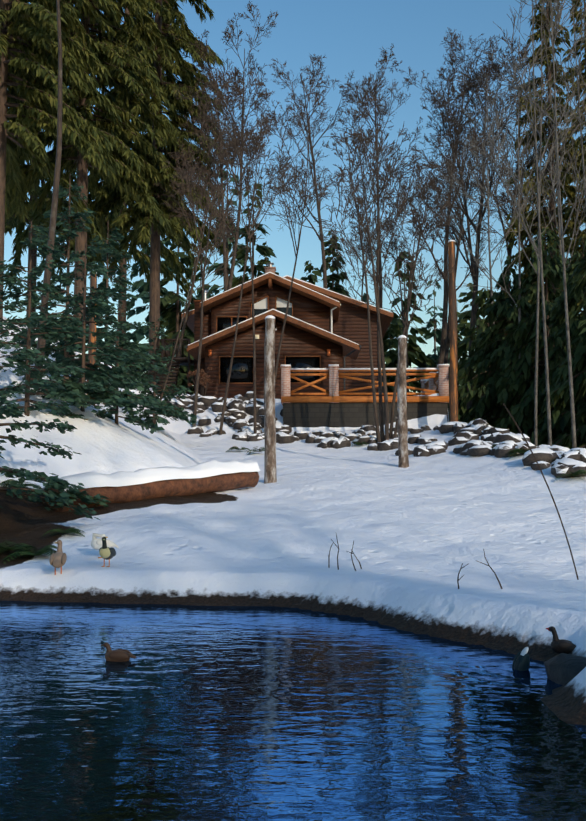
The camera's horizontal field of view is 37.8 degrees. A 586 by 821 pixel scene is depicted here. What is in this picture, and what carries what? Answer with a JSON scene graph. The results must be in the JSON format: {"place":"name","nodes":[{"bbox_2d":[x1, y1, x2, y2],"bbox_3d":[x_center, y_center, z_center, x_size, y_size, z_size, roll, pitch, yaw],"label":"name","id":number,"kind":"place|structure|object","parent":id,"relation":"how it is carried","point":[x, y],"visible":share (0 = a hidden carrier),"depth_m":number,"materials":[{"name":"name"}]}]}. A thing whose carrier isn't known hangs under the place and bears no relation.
{"place":"outdoors","nodes":[
{"label":"outdoors","id":0,"kind":"place"},
{"bbox_2d":[193,263,275,395],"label":"cabin chimneys","id":1,"kind":"object","parent":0,"point":[207,320],"visible":0.29,"depth_m":44.40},
{"bbox_2d":[211,283,329,334],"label":"wall","id":2,"kind":"structure","parent":0,"point":[311,311],"depth_m":44.09,"materials":[{"name":"brown wood"}]},
{"bbox_2d":[185,304,360,395],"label":"cabin gutters","id":3,"kind":"object","parent":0,"point":[257,337],"visible":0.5,"depth_m":41.20,"materials":[{"name":"white metal"}]},
{"bbox_2d":[182,272,392,344],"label":"roof snow","id":4,"kind":"structure","parent":0,"point":[282,312],"depth_m":43.19,"materials":[{"name":"white snow"}]},
{"bbox_2d":[0,601,585,820],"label":"pond water","id":5,"kind":"structure","parent":0,"point":[228,713],"depth_m":5.50,"materials":[{"name":"blue liquid"}]},
{"bbox_2d":[101,642,135,661],"bbox_3d":[-1.514,2.101,7.397,0.323,0.177,0.142,0,-4,1],"label":"duck","id":6,"kind":"object","parent":5,"relation":"on","point":[119,655],"visible":0.98,"depth_m":7.35,"materials":[{"name":"brown"}]},
{"bbox_2d":[512,647,529,670],"bbox_3d":[1.889,2.090,7.065,0.142,0.260,0.143,0,-4,1],"label":"duck","id":7,"kind":"object","parent":5,"relation":"in","point":[521,661],"visible":0.75,"depth_m":7.03,"materials":[{"name":"black"}]},
{"bbox_2d":[0,316,585,724],"bbox_3d":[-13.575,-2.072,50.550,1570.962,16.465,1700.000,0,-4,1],"label":"snowy ground","id":8,"kind":"structure","parent":0,"point":[418,531],"depth_m":13.44,"materials":[{"name":"white snow"}]},
{"bbox_2d":[49,540,66,574],"bbox_3d":[-3.073,1.928,11.178,0.223,0.445,0.416,0,-4,1],"label":"duck","id":9,"kind":"object","parent":8,"relation":"on","point":[58,558],"visible":0.98,"depth_m":11.12,"materials":[{"name":"brown"}]},
{"bbox_2d":[87,273,96,405],"bbox_3d":[-5.939,-2.096,25.294,0.346,4.148,0.284,0,-4,1],"label":"pole","id":10,"kind":"object","parent":8,"relation":"on","point":[92,326],"visible":0.19,"depth_m":25.22,"materials":[{"name":"brown wood"}]},
{"bbox_2d":[91,533,118,557],"bbox_3d":[-2.699,1.932,12.264,0.399,0.356,0.211,1,-5,-15],"label":"white duck","id":11,"kind":"object","parent":8,"relation":"on","point":[96,543],"visible":0.75,"depth_m":12.19,"materials":[{"name":"white"}]},
{"bbox_2d":[99,537,115,566],"bbox_3d":[-2.523,1.911,11.606,0.197,0.408,0.439,0,-4,1],"label":"duck","id":12,"kind":"object","parent":8,"relation":"on","point":[106,552],"visible":1,"depth_m":11.49,"materials":[{"name":"grey"}]},
{"bbox_2d":[44,471,258,511],"bbox_3d":[-2.718,1.598,17.847,0.756,0.977,5.342,-4,-6,40],"label":"fallen log","id":13,"kind":"object","parent":8,"relation":"on","point":[179,487],"visible":0.5,"depth_m":17.58,"materials":[{"name":"brown wood"}]},
{"bbox_2d":[44,460,259,489],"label":"snow","id":14,"kind":"structure","parent":13,"relation":"on","point":[148,475],"depth_m":17.45,"materials":[{"name":"white snow"}]},
{"bbox_2d":[153,339,193,395],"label":"staircase","id":15,"kind":"structure","parent":8,"relation":"on","point":[188,360],"depth_m":42.97,"materials":[{"name":"brown wood"}]},
{"bbox_2d":[190,373,208,395],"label":"hydrangea stems","id":16,"kind":"object","parent":8,"relation":"on","point":[202,389],"visible":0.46,"depth_m":39.65,"materials":[{"name":"plant"}]},
{"bbox_2d":[187,367,212,387],"bbox_3d":[-4.353,-1.499,39.786,1.288,0.966,1.416,0,-4,1],"label":"hydrangea shrub","id":17,"kind":"object","parent":8,"relation":"on","point":[202,381],"visible":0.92,"depth_m":39.56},
{"bbox_2d":[0,164,449,519],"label":"evergreen branches","id":18,"kind":"object","parent":8,"relation":"on","point":[105,382],"visible":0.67,"depth_m":20.25,"materials":[{"name":"green plant"}]},
{"bbox_2d":[264,315,276,483],"bbox_3d":[-0.553,-0.217,20.996,0.344,4.293,0.352,0,-4,1],"label":"pole","id":19,"kind":"object","parent":8,"relation":"on","point":[270,474],"visible":0.92,"depth_m":20.89,"materials":[{"name":"grey wood"}]},
{"bbox_2d":[205,319,342,398],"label":"wall","id":20,"kind":"structure","parent":8,"relation":"on","point":[296,341],"depth_m":41.26,"materials":[{"name":"brown wood"}]},
{"bbox_2d":[216,295,320,383],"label":"window frames","id":21,"kind":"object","parent":20,"relation":"attached to","point":[263,304],"depth_m":44.08,"materials":[{"name":"wood"}]},
{"bbox_2d":[217,297,319,382],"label":"window panes","id":22,"kind":"structure","parent":21,"relation":"in","point":[242,370],"depth_m":41.35,"materials":[{"name":"glass"}]},
{"bbox_2d":[181,273,392,359],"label":"cabin roof","id":23,"kind":"structure","parent":8,"relation":"on","point":[386,317],"depth_m":43.22,"materials":[{"name":"brown wood"}]},
{"bbox_2d":[0,0,585,512],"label":"conifer branches","id":24,"kind":"object","parent":8,"relation":"on","point":[82,236],"visible":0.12,"depth_m":38.36,"materials":[{"name":"green plant"}]},
{"bbox_2d":[0,0,231,298],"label":"conifer tree","id":25,"kind":"object","parent":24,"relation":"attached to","point":[100,195],"visible":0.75,"depth_m":43.33,"materials":[{"name":"green plant"}]},
{"bbox_2d":[502,0,585,362],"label":"conifer tree","id":26,"kind":"object","parent":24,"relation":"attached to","point":[571,193],"visible":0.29,"depth_m":48.96,"materials":[{"name":"green plant"}]},
{"bbox_2d":[0,403,585,563],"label":"sword ferns","id":27,"kind":"object","parent":8,"relation":"on","point":[44,550],"visible":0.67,"depth_m":13.28,"materials":[{"name":"green plant"}]},
{"bbox_2d":[35,0,583,442],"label":"bare trees","id":28,"kind":"object","parent":8,"relation":"on","point":[233,144],"visible":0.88,"depth_m":45.21,"materials":[{"name":"brown plant"}]},
{"bbox_2d":[330,302,377,395],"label":"wall","id":29,"kind":"structure","parent":8,"relation":"on","point":[351,324],"depth_m":46.87,"materials":[{"name":"brown wood"}]},
{"bbox_2d":[143,183,585,448],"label":"evergreen trees","id":30,"kind":"object","parent":8,"relation":"on","point":[486,357],"visible":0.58,"depth_m":36.84,"materials":[{"name":"green plant"}]},
{"bbox_2d":[280,365,448,427],"bbox_3d":[3.010,0.243,37.922,6.920,3.710,6.020,0,-4,1],"label":"deck","id":31,"kind":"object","parent":8,"relation":"on","point":[333,409],"visible":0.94,"depth_m":35.05,"materials":[{"name":"brown wood"}]},
{"bbox_2d":[281,364,448,382],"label":"railing snow","id":32,"kind":"structure","parent":31,"relation":"on","point":[426,380],"depth_m":35.21,"materials":[{"name":"white snow"}]},
{"bbox_2d":[166,391,585,477],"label":"embankment rocks","id":33,"kind":"structure","parent":8,"relation":"on","point":[465,436],"depth_m":30.09,"materials":[{"name":"grey stone"}]},
{"bbox_2d":[395,335,408,467],"bbox_3d":[3.176,-0.221,24.930,0.396,3.994,0.359,0,-4,1],"label":"pole","id":34,"kind":"object","parent":8,"relation":"on","point":[403,462],"visible":0.98,"depth_m":24.81,"materials":[{"name":"grey wood"}]},
{"bbox_2d":[448,240,457,421],"bbox_3d":[6.303,-2.922,33.673,0.396,7.746,0.412,4,-6,-41],"label":"pole","id":35,"kind":"object","parent":8,"relation":"on","point":[453,385],"visible":0.96,"depth_m":33.57,"materials":[{"name":"brown wood"}]},
{"bbox_2d":[328,403,578,588],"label":"bank twigs","id":36,"kind":"object","parent":8,"relation":"on","point":[458,579],"visible":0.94,"depth_m":9.02,"materials":[{"name":"brown plant"}]},
{"bbox_2d":[432,0,585,447],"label":"bare trees","id":37,"kind":"object","parent":8,"relation":"on","point":[539,183],"visible":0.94,"depth_m":29.22,"materials":[{"name":"white plant"}]},
{"bbox_2d":[544,653,585,684],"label":"shore rocks","id":38,"kind":"object","parent":8,"relation":"on","point":[563,669],"depth_m":6.58,"materials":[{"name":"grey stone"}]},
{"bbox_2d":[546,626,575,653],"bbox_3d":[2.348,2.016,7.328,0.320,0.313,0.161,0,-4,1],"label":"duck","id":39,"kind":"object","parent":38,"relation":"on","point":[558,645],"visible":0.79,"depth_m":7.30,"materials":[{"name":"black"}]},
{"bbox_2d":[3,0,585,392],"label":"sky","id":40,"kind":"structure","parent":0,"point":[351,34],"materials":[{"name":"blue"}]}
]}

